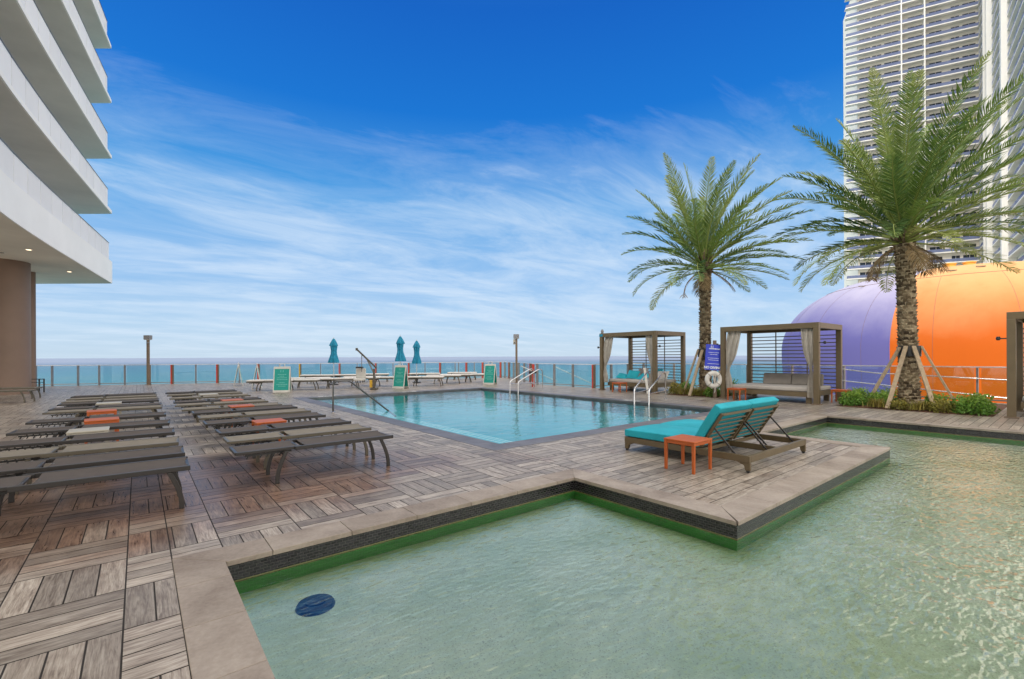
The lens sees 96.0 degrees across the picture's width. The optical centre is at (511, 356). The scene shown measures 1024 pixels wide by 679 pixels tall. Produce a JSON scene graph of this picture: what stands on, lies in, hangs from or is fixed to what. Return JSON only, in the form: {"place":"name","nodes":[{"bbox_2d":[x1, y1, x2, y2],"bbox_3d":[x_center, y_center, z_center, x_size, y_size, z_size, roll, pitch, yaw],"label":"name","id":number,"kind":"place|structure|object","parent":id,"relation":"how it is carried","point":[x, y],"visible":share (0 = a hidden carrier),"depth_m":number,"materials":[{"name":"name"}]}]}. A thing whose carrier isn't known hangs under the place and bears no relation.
{"place":"outdoors","nodes":[
{"label":"outdoors","id":0,"kind":"place"},
{"bbox_2d":[36,356,782,387],"bbox_3d":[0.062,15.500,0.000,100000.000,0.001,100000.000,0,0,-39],"label":"sea","id":1,"kind":"structure","parent":0,"point":[111,370],"depth_m":663.55,"materials":[{"name":"liquid"}]},
{"bbox_2d":[36,0,849,358],"label":"sky","id":2,"kind":"structure","parent":0,"point":[282,178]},
{"bbox_2d":[313,389,708,436],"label":"pool water","id":3,"kind":"structure","parent":0,"point":[504,398],"depth_m":14.90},
{"bbox_2d":[0,377,1023,678],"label":"deck","id":4,"kind":"structure","parent":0,"point":[102,657],"depth_m":5.11,"materials":[{"name":"brown wood"}]},
{"bbox_2d":[0,258,30,394],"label":"column","id":5,"kind":"structure","parent":4,"relation":"on","point":[15,323],"depth_m":19.15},
{"bbox_2d":[0,0,111,283],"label":"apartment building","id":6,"kind":"structure","parent":5,"relation":"on","point":[53,87],"depth_m":18.50,"materials":[{"name":"white paint"}]},
{"bbox_2d":[0,389,36,402],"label":"sun lounger","id":7,"kind":"object","parent":4,"relation":"on","point":[25,390],"visible":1,"depth_m":15.65,"materials":[{"name":"beige metal"}]},
{"bbox_2d":[0,387,42,398],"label":"sun lounger","id":8,"kind":"object","parent":4,"relation":"on","point":[13,388],"visible":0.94,"depth_m":17.20,"materials":[{"name":"beige metal"}]},
{"bbox_2d":[31,272,35,386],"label":"column","id":9,"kind":"structure","parent":4,"relation":"on","point":[33,325],"depth_m":21.77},
{"bbox_2d":[0,427,174,466],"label":"sun lounger","id":10,"kind":"object","parent":4,"relation":"on","point":[78,439],"visible":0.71,"depth_m":6.29,"materials":[{"name":"grey metal"}]},
{"bbox_2d":[6,419,169,458],"bbox_3d":[-6.634,1.317,7.363,1.892,0.420,0.560,0,0,-35],"label":"sun lounger","id":11,"kind":"object","parent":4,"relation":"on","point":[54,431],"visible":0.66,"depth_m":7.31,"materials":[{"name":"grey metal"}]},
{"bbox_2d":[66,426,109,456],"bbox_3d":[-6.336,1.308,6.909,0.460,0.435,0.440,0,0,-39],"label":"side table","id":12,"kind":"object","parent":4,"relation":"on","point":[92,430],"visible":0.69,"depth_m":6.80,"materials":[{"name":"beige plastic"}]},
{"bbox_2d":[0,436,178,494],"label":"sun lounger","id":13,"kind":"object","parent":4,"relation":"on","point":[40,453],"visible":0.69,"depth_m":5.57,"materials":[{"name":"fabric"}]},
{"bbox_2d":[0,445,184,515],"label":"sun lounger","id":14,"kind":"object","parent":4,"relation":"on","point":[61,463],"visible":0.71,"depth_m":4.93,"materials":[{"name":"grey metal"}]},
{"bbox_2d":[0,456,189,508],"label":"sun lounger","id":15,"kind":"object","parent":4,"relation":"on","point":[171,467],"visible":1,"depth_m":4.40,"materials":[{"name":"grey metal"}]},
{"bbox_2d":[25,412,165,440],"bbox_3d":[-7.546,1.320,8.490,1.892,0.420,0.560,0,0,-37],"label":"sun lounger","id":16,"kind":"object","parent":4,"relation":"on","point":[74,420],"visible":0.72,"depth_m":8.44,"materials":[{"name":"grey metal"}]},
{"bbox_2d":[84,417,119,443],"bbox_3d":[-7.199,1.312,8.102,0.460,0.435,0.440,0,0,-42],"label":"side table","id":17,"kind":"object","parent":4,"relation":"on","point":[101,420],"visible":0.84,"depth_m":8.01,"materials":[{"name":"orange plastic"}]},
{"bbox_2d":[87,409,116,431],"bbox_3d":[-8.375,1.316,9.427,0.460,0.435,0.440,0,0,-42],"label":"side table","id":18,"kind":"object","parent":4,"relation":"on","point":[102,411],"visible":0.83,"depth_m":9.33,"materials":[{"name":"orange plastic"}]},
{"bbox_2d":[42,405,162,428],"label":"sun lounger","id":19,"kind":"object","parent":4,"relation":"on","point":[80,412],"visible":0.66,"depth_m":9.81,"materials":[{"name":"beige metal"}]},
{"bbox_2d":[48,402,161,424],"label":"sun lounger","id":20,"kind":"object","parent":4,"relation":"on","point":[102,406],"visible":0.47,"depth_m":10.41,"materials":[{"name":"grey metal"}]},
{"bbox_2d":[57,398,158,416],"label":"sun lounger","id":21,"kind":"object","parent":4,"relation":"on","point":[77,404],"visible":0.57,"depth_m":11.42,"materials":[{"name":"grey metal"}]},
{"bbox_2d":[95,401,121,420],"bbox_3d":[-9.661,1.321,11.062,0.460,0.435,0.440,0,0,-39],"label":"side table","id":22,"kind":"object","parent":4,"relation":"on","point":[108,403],"visible":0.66,"depth_m":11.02,"materials":[{"name":"beige plastic"}]},
{"bbox_2d":[61,397,157,402],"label":"sun lounger","id":23,"kind":"object","parent":4,"relation":"on","point":[74,401],"visible":0.48,"depth_m":12.09,"materials":[{"name":"beige metal"}]},
{"bbox_2d":[66,394,156,400],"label":"sun lounger","id":24,"kind":"object","parent":4,"relation":"on","point":[112,397],"visible":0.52,"depth_m":12.81,"materials":[{"name":"beige metal"}]},
{"bbox_2d":[70,392,155,397],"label":"sun lounger","id":25,"kind":"object","parent":4,"relation":"on","point":[84,396],"visible":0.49,"depth_m":13.55,"materials":[{"name":"grey metal"}]},
{"bbox_2d":[143,335,151,384],"bbox_3d":[-20.273,0.201,25.700,0.320,2.760,0.240,0,0,0],"label":"lamp post","id":26,"kind":"object","parent":4,"relation":"on","point":[147,338],"visible":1,"depth_m":25.65,"materials":[{"name":"metal"}]},
{"bbox_2d":[165,389,236,400],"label":"sun lounger","id":27,"kind":"object","parent":4,"relation":"on","point":[206,391],"visible":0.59,"depth_m":14.83,"materials":[{"name":"grey metal"}]},
{"bbox_2d":[167,391,242,397],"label":"sun lounger","id":28,"kind":"object","parent":4,"relation":"on","point":[196,394],"visible":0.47,"depth_m":14.01,"materials":[{"name":"beige metal"}]},
{"bbox_2d":[169,394,250,411],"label":"sun lounger","id":29,"kind":"object","parent":4,"relation":"on","point":[204,397],"visible":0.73,"depth_m":12.89,"materials":[{"name":"beige metal"}]},
{"bbox_2d":[173,397,260,417],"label":"sun lounger","id":30,"kind":"object","parent":4,"relation":"on","point":[208,400],"visible":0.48,"depth_m":11.79,"materials":[{"name":"grey metal"}]},
{"bbox_2d":[175,399,267,422],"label":"sun lounger","id":31,"kind":"object","parent":4,"relation":"on","point":[188,405],"visible":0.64,"depth_m":11.09,"materials":[{"name":"beige metal"}]},
{"bbox_2d":[181,402,281,427],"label":"sun lounger","id":32,"kind":"object","parent":4,"relation":"on","point":[190,409],"visible":0.5,"depth_m":10.16,"materials":[{"name":"beige metal"}]},
{"bbox_2d":[228,404,253,426],"bbox_3d":[-6.050,1.307,10.306,0.460,0.435,0.440,0,0,-39],"label":"side table","id":33,"kind":"object","parent":4,"relation":"on","point":[241,406],"visible":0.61,"depth_m":10.24,"materials":[{"name":"orange plastic"}]},
{"bbox_2d":[192,405,297,428],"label":"sun lounger","id":34,"kind":"object","parent":4,"relation":"on","point":[235,410],"visible":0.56,"depth_m":9.67,"materials":[{"name":"grey metal"}]},
{"bbox_2d":[197,408,310,436],"bbox_3d":[-5.007,1.310,9.040,1.892,0.420,0.560,0,0,-38],"label":"sun lounger","id":35,"kind":"object","parent":4,"relation":"on","point":[253,414],"visible":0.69,"depth_m":8.94,"materials":[{"name":"beige metal"}]},
{"bbox_2d":[202,412,325,445],"bbox_3d":[-4.409,1.308,8.302,1.892,0.420,0.560,0,0,-39],"label":"sun lounger","id":36,"kind":"object","parent":4,"relation":"on","point":[247,420],"visible":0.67,"depth_m":8.25,"materials":[{"name":"grey metal"}]},
{"bbox_2d":[251,418,286,443],"bbox_3d":[-4.121,1.299,7.828,0.460,0.435,0.440,0,0,-39],"label":"side table","id":37,"kind":"object","parent":4,"relation":"on","point":[266,421],"visible":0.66,"depth_m":7.76,"materials":[{"name":"orange plastic"}]},
{"bbox_2d":[36,362,503,385],"bbox_3d":[-15.372,0.998,27.966,31.318,1.126,0.130,0,0,-18],"label":"glass railing","id":38,"kind":"object","parent":4,"relation":"on","point":[217,374],"visible":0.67,"depth_m":26.97,"materials":[{"name":"metal"}]},
{"bbox_2d":[246,379,293,390],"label":"sun lounger","id":39,"kind":"object","parent":4,"relation":"on","point":[259,381],"visible":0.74,"depth_m":20.59,"materials":[{"name":"beige metal"}]},
{"bbox_2d":[273,364,291,392],"bbox_3d":[-9.855,0.923,19.800,0.660,1.237,0.428,0,0,-12],"label":"sandwich board","id":40,"kind":"object","parent":4,"relation":"on","point":[282,383],"visible":1,"depth_m":19.70,"materials":[{"name":"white plastic"}]},
{"bbox_2d":[215,418,350,457],"bbox_3d":[-3.615,1.304,7.401,1.892,0.420,0.560,0,0,-40],"label":"sun lounger","id":41,"kind":"object","parent":4,"relation":"on","point":[247,430],"visible":0.82,"depth_m":7.29,"materials":[{"name":"grey metal"}]},
{"bbox_2d":[222,423,370,469],"bbox_3d":[-3.069,1.302,6.711,1.892,0.420,0.560,0,0,-39],"label":"sun lounger","id":42,"kind":"object","parent":4,"relation":"on","point":[269,437],"visible":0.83,"depth_m":6.59,"materials":[{"name":"beige metal"}]},
{"bbox_2d":[293,379,319,389],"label":"sun lounger","id":43,"kind":"object","parent":4,"relation":"on","point":[307,380],"visible":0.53,"depth_m":21.12,"materials":[{"name":"beige metal"}]},
{"bbox_2d":[229,430,392,483],"bbox_3d":[-2.553,1.300,6.010,1.892,0.420,0.560,0,0,-39],"label":"sun lounger","id":44,"kind":"object","parent":4,"relation":"on","point":[270,448],"visible":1,"depth_m":5.89,"materials":[{"name":"grey metal"}]},
{"bbox_2d":[291,377,330,387],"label":"sun lounger","id":45,"kind":"object","parent":4,"relation":"on","point":[308,378],"visible":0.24,"depth_m":22.84,"materials":[{"name":"beige metal"}]},
{"bbox_2d":[300,374,335,383],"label":"sun lounger","id":46,"kind":"object","parent":4,"relation":"on","point":[318,375],"visible":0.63,"depth_m":26.34,"materials":[{"name":"beige metal"}]},
{"bbox_2d":[328,337,338,384],"bbox_3d":[-9.649,0.244,25.014,0.580,2.590,0.580,0,0,28],"label":"umbrella","id":47,"kind":"object","parent":4,"relation":"on","point":[333,357],"visible":0.96,"depth_m":24.88,"materials":[{"name":"teal fabric"}]},
{"bbox_2d":[318,377,358,388],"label":"sun lounger","id":48,"kind":"object","parent":4,"relation":"on","point":[334,379],"visible":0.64,"depth_m":22.15,"materials":[{"name":"beige metal"}]},
{"bbox_2d":[353,348,378,389],"bbox_3d":[-6.709,0.565,21.210,1.040,1.916,0.420,0,0,0],"label":"pool lift","id":49,"kind":"object","parent":4,"relation":"on","point":[361,373],"visible":1,"depth_m":21.17,"materials":[{"name":"beige metal"}]},
{"bbox_2d":[395,335,405,364],"bbox_3d":[-5.888,0.189,24.308,0.566,2.670,0.551,0,0,-36],"label":"umbrella","id":50,"kind":"object","parent":4,"relation":"on","point":[400,355],"visible":0.88,"depth_m":24.17,"materials":[{"name":"teal fabric"}]},
{"bbox_2d":[392,362,408,388],"bbox_3d":[-5.306,0.905,22.000,0.660,1.237,0.428,0,0,24],"label":"sandwich board","id":51,"kind":"object","parent":4,"relation":"on","point":[400,379],"visible":1,"depth_m":21.92,"materials":[{"name":"white plastic"}]},
{"bbox_2d":[412,339,421,382],"bbox_3d":[-5.464,0.267,26.490,0.578,2.510,0.578,0,0,-37],"label":"umbrella","id":52,"kind":"object","parent":4,"relation":"on","point":[416,360],"visible":0.94,"depth_m":26.38,"materials":[{"name":"teal fabric"}]},
{"bbox_2d":[408,376,443,385],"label":"sun lounger","id":53,"kind":"object","parent":4,"relation":"on","point":[425,377],"visible":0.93,"depth_m":23.54,"materials":[{"name":"beige metal"}]},
{"bbox_2d":[483,361,497,384],"bbox_3d":[-1.166,0.888,24.800,0.660,1.237,0.428,0,0,26],"label":"sandwich board","id":54,"kind":"object","parent":4,"relation":"on","point":[490,375],"visible":1,"depth_m":24.71,"materials":[{"name":"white plastic"}]},
{"bbox_2d":[294,387,712,450],"bbox_3d":[-0.853,1.519,14.925,8.650,0.039,12.522,0,0,-39],"label":"pool coping","id":55,"kind":"object","parent":4,"relation":"on","point":[489,445],"visible":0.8,"depth_m":10.37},
{"bbox_2d":[0,377,1023,678],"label":"deck grout","id":56,"kind":"object","parent":4,"relation":"attached to","point":[282,509],"visible":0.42,"depth_m":5.05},
{"bbox_2d":[330,391,695,441],"bbox_3d":[-0.852,1.793,14.925,7.950,0.320,11.820,0,0,-39],"label":"pool basin","id":57,"kind":"object","parent":4,"relation":"in","point":[548,427],"visible":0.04,"depth_m":14.07,"materials":[{"name":"teal paint"}]},
{"bbox_2d":[334,404,508,443],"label":"pool steps","id":58,"kind":"structure","parent":57,"relation":"on","point":[446,429],"depth_m":11.10,"materials":[{"name":"paint"}]},
{"bbox_2d":[331,380,395,415],"bbox_3d":[-4.146,1.214,13.007,1.870,1.143,0.110,0,0,-39],"label":"pool handrail","id":59,"kind":"object","parent":58,"relation":"on","point":[363,391],"visible":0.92,"depth_m":12.72,"materials":[{"name":"metal"}]},
{"bbox_2d":[338,404,511,442],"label":"step edge stripes","id":60,"kind":"object","parent":58,"relation":"on","point":[451,428],"visible":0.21,"depth_m":11.08,"materials":[{"name":"tile"}]},
{"bbox_2d":[314,389,710,410],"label":"pool waterline tiles","id":61,"kind":"object","parent":57,"relation":"attached to","point":[664,407],"visible":0.1,"depth_m":17.37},
{"bbox_2d":[513,334,518,382],"bbox_3d":[0.240,0.119,26.200,0.330,2.760,0.240,0,0,0],"label":"lamp post","id":62,"kind":"object","parent":4,"relation":"on","point":[515,337],"visible":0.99,"depth_m":26.15,"materials":[{"name":"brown metal"}]},
{"bbox_2d":[504,362,595,387],"bbox_3d":[1.098,0.931,26.994,1.359,1.126,12.223,0,0,-21],"label":"glass railing","id":63,"kind":"object","parent":4,"relation":"on","point":[554,383],"visible":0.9,"depth_m":24.37,"materials":[{"name":"glass"}]},
{"bbox_2d":[593,363,644,386],"bbox_3d":[5.338,0.914,22.849,4.000,1.126,0.130,0,0,-39],"label":"glass railing","id":64,"kind":"object","parent":4,"relation":"on","point":[611,371],"visible":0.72,"depth_m":22.39,"materials":[{"name":"glass"}]},
{"bbox_2d":[597,329,685,393],"bbox_3d":[5.621,0.137,19.993,2.290,2.680,3.210,0,0,-39],"label":"cabana","id":65,"kind":"object","parent":4,"relation":"on","point":[651,346],"visible":0.94,"depth_m":19.78,"materials":[{"name":"wood"}]},
{"bbox_2d":[608,378,675,392],"bbox_3d":[5.641,1.227,20.037,1.720,0.500,2.350,0,0,-39],"label":"daybed","id":66,"kind":"object","parent":4,"relation":"on","point":[632,383],"visible":0.45,"depth_m":19.45,"materials":[{"name":"fabric"}]},
{"bbox_2d":[626,370,639,378],"bbox_3d":[5.321,0.799,20.288,0.517,0.180,0.517,7,46,34],"label":"pillow","id":67,"kind":"object","parent":66,"relation":"on","point":[631,374],"visible":0.96,"depth_m":20.20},
{"bbox_2d":[634,372,650,415],"bbox_3d":[4.433,1.280,15.735,0.100,1.504,1.794,0,0,33],"label":"pool handrail","id":68,"kind":"object","parent":4,"relation":"on","point":[638,384],"visible":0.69,"depth_m":15.58,"materials":[{"name":"silver metal"}]},
{"bbox_2d":[648,372,666,415],"bbox_3d":[4.812,1.279,15.268,0.099,1.504,1.764,0,0,36],"label":"pool handrail","id":69,"kind":"object","parent":4,"relation":"on","point":[649,393],"visible":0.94,"depth_m":14.96,"materials":[{"name":"silver metal"}]},
{"bbox_2d":[664,434,711,474],"bbox_3d":[2.333,1.286,6.119,0.460,0.410,0.440,0,0,-39],"label":"side table","id":70,"kind":"object","parent":4,"relation":"on","point":[684,440],"visible":1,"depth_m":6.08,"materials":[{"name":"orange plastic"}]},
{"bbox_2d":[667,393,744,397],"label":"soil","id":71,"kind":"structure","parent":4,"relation":"on","point":[703,395],"depth_m":17.45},
{"bbox_2d":[666,379,683,394],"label":"shrub","id":72,"kind":"object","parent":71,"relation":"on","point":[673,390],"visible":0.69,"depth_m":17.91,"materials":[{"name":"green plant"}]},
{"bbox_2d":[684,349,719,395],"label":"palm props","id":73,"kind":"object","parent":71,"relation":"on","point":[700,353],"visible":0.6,"depth_m":17.61,"materials":[{"name":"brown wood"}]},
{"bbox_2d":[702,386,719,396],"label":"shrub","id":74,"kind":"object","parent":71,"relation":"on","point":[708,390],"visible":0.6,"depth_m":16.78,"materials":[{"name":"green plant"}]},
{"bbox_2d":[713,340,716,397],"bbox_3d":[7.196,0.501,16.375,0.100,2.140,0.090,0,0,0],"label":"sign post","id":75,"kind":"object","parent":71,"relation":"in","point":[714,389],"visible":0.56,"depth_m":16.33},
{"bbox_2d":[704,344,719,370],"bbox_3d":[7.103,0.032,16.309,0.643,0.936,0.026,0,0,0],"label":"notice sign","id":76,"kind":"object","parent":75,"relation":"attached to","point":[712,357],"visible":1,"depth_m":16.30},
{"bbox_2d":[705,371,721,392],"bbox_3d":[7.088,0.894,16.230,0.614,0.779,0.172,0,0,0],"label":"life ring","id":77,"kind":"object","parent":75,"relation":"hanging from","point":[713,374],"visible":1,"depth_m":16.17,"materials":[{"name":"white plastic"}]},
{"bbox_2d":[621,152,812,392],"bbox_3d":[7.599,-3.072,17.815,6.857,9.104,6.931,0,0,-39],"label":"palm tree","id":78,"kind":"object","parent":71,"relation":"on","point":[700,232],"visible":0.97,"depth_m":17.15,"materials":[{"name":"green plant"}]},
{"bbox_2d":[625,396,805,472],"bbox_3d":[3.152,1.063,7.220,1.920,0.848,1.940,0,0,-39],"label":"double lounger","id":79,"kind":"object","parent":4,"relation":"on","point":[723,424],"visible":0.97,"depth_m":6.83,"materials":[{"name":"teal fabric"}]},
{"bbox_2d":[727,387,745,400],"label":"side table","id":80,"kind":"object","parent":4,"relation":"on","point":[734,389],"visible":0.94,"depth_m":15.46,"materials":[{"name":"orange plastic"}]},
{"bbox_2d":[717,322,842,404],"bbox_3d":[9.128,0.213,15.742,2.290,2.500,3.390,0,0,-39],"label":"cabana","id":81,"kind":"object","parent":4,"relation":"on","point":[810,337],"visible":0.99,"depth_m":15.51,"materials":[{"name":"brown metal"}]},
{"bbox_2d":[730,373,830,403],"bbox_3d":[9.084,1.023,15.665,1.830,0.881,2.520,0,0,-39],"label":"daybed","id":82,"kind":"object","parent":4,"relation":"on","point":[787,384],"visible":0.82,"depth_m":15.43,"materials":[{"name":"beige fabric"}]},
{"bbox_2d":[642,363,1023,401],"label":"glass railing","id":83,"kind":"object","parent":4,"relation":"on","point":[976,367],"visible":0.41,"depth_m":16.40,"materials":[{"name":"metal"}]},
{"bbox_2d":[843,369,1006,398],"bbox_3d":[13.679,0.875,15.449,0.036,0.856,4.404,0,0,-39],"label":"handrail","id":84,"kind":"object","parent":83,"relation":"attached to","point":[927,375],"visible":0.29,"depth_m":15.10,"materials":[{"name":"silver metal"}]},
{"bbox_2d":[831,389,851,401],"bbox_3d":[10.429,1.253,14.617,0.460,0.410,0.440,0,0,-39],"label":"side table","id":85,"kind":"object","parent":4,"relation":"on","point":[837,390],"visible":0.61,"depth_m":14.63,"materials":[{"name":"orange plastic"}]},
{"bbox_2d":[839,400,1006,416],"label":"soil","id":86,"kind":"structure","parent":4,"relation":"on","point":[1001,407],"depth_m":12.47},
{"bbox_2d":[837,389,866,405],"bbox_3d":[10.104,1.230,13.703,0.775,0.573,0.760,0,0,-34],"label":"shrub","id":87,"kind":"object","parent":86,"relation":"on","point":[851,398],"visible":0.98,"depth_m":13.61,"materials":[{"name":"green plant"}]},
{"bbox_2d":[847,386,869,399],"bbox_3d":[10.677,1.198,14.253,0.743,0.580,0.673,0,0,-28],"label":"shrub","id":88,"kind":"object","parent":86,"relation":"on","point":[864,391],"visible":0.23,"depth_m":14.15,"materials":[{"name":"green plant"}]},
{"bbox_2d":[861,398,885,407],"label":"shrub","id":89,"kind":"object","parent":86,"relation":"on","point":[876,403],"visible":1,"depth_m":12.94,"materials":[{"name":"green plant"}]},
{"bbox_2d":[865,391,888,404],"bbox_3d":[10.712,1.244,13.451,0.717,0.547,0.820,0,0,33],"label":"shrub","id":90,"kind":"object","parent":86,"relation":"on","point":[877,396],"visible":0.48,"depth_m":13.35,"materials":[{"name":"green plant"}]},
{"bbox_2d":[770,50,1023,402],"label":"palm tree","id":91,"kind":"object","parent":86,"relation":"on","point":[897,186],"visible":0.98,"depth_m":12.94,"materials":[{"name":"green plant"}]},
{"bbox_2d":[886,398,910,410],"bbox_3d":[10.625,1.309,12.642,0.571,0.368,0.572,0,0,-30],"label":"shrub","id":92,"kind":"object","parent":86,"relation":"on","point":[900,404],"visible":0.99,"depth_m":12.57,"materials":[{"name":"green plant"}]},
{"bbox_2d":[866,345,953,410],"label":"palm props","id":93,"kind":"object","parent":86,"relation":"on","point":[903,352],"visible":0.81,"depth_m":13.16,"materials":[{"name":"brown wood"}]},
{"bbox_2d":[907,400,931,409],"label":"shrub","id":94,"kind":"object","parent":86,"relation":"on","point":[917,405],"visible":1,"depth_m":12.26,"materials":[{"name":"green plant"}]},
{"bbox_2d":[923,391,950,404],"bbox_3d":[11.550,1.207,12.582,0.707,0.581,0.702,0,0,40],"label":"shrub","id":95,"kind":"object","parent":86,"relation":"on","point":[936,396],"visible":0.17,"depth_m":12.51,"materials":[{"name":"green plant"}]},
{"bbox_2d":[922,396,958,412],"bbox_3d":[11.228,1.263,12.090,0.675,0.483,0.692,0,0,8],"label":"shrub","id":96,"kind":"object","parent":86,"relation":"on","point":[942,406],"visible":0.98,"depth_m":11.96,"materials":[{"name":"green plant"}]},
{"bbox_2d":[949,392,998,415],"bbox_3d":[11.594,1.190,11.615,0.961,0.650,0.905,0,0,-34],"label":"shrub","id":97,"kind":"object","parent":86,"relation":"on","point":[974,403],"visible":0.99,"depth_m":11.49,"materials":[{"name":"green plant"}]},
{"bbox_2d":[959,393,1000,412],"bbox_3d":[12.115,1.230,12.026,0.839,0.573,0.802,0,0,-22],"label":"shrub","id":98,"kind":"object","parent":86,"relation":"on","point":[987,399],"visible":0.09,"depth_m":11.80,"materials":[{"name":"green plant"}]},
{"bbox_2d":[996,311,1023,418],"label":"cabana","id":99,"kind":"object","parent":4,"relation":"on","point":[1015,352],"visible":0.99,"depth_m":10.88,"materials":[{"name":"wood"}]},
{"bbox_2d":[239,427,1023,678],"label":"pool floor","id":100,"kind":"structure","parent":0,"point":[795,598],"depth_m":3.37,"materials":[{"name":"paint"}]},
{"bbox_2d":[295,594,334,616],"bbox_3d":[-1.391,1.746,3.268,0.260,0.050,0.260,0,0,-39],"label":"pool drain","id":101,"kind":"object","parent":100,"relation":"on","point":[314,605],"visible":1,"depth_m":3.22,"materials":[{"name":"blue plastic"}]},
{"bbox_2d":[228,417,1023,593],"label":"pool wall","id":102,"kind":"structure","parent":100,"relation":"on","point":[248,576],"depth_m":4.65,"materials":[{"name":"black tile"}]},
{"bbox_2d":[172,414,1023,678],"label":"pool coping","id":103,"kind":"object","parent":102,"relation":"on","point":[222,639],"visible":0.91,"depth_m":3.97,"materials":[{"name":"stone"}]},
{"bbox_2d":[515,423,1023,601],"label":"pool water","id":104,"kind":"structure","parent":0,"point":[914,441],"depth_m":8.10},
{"bbox_2d":[782,261,1023,402],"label":"painted dome","id":105,"kind":"structure","parent":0,"point":[964,308],"depth_m":37.71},
{"bbox_3d":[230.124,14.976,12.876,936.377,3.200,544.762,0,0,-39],"label":"ground","id":106,"kind":"structure","parent":0,"visible":0},
{"bbox_2d":[843,0,1023,287],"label":"apartment tower","id":107,"kind":"structure","parent":106,"relation":"on","point":[944,44],"depth_m":133.81,"materials":[{"name":"white glass"}]},
{"bbox_2d":[859,0,975,239],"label":"windows","id":108,"kind":"structure","parent":107,"relation":"in","point":[971,192],"depth_m":136.72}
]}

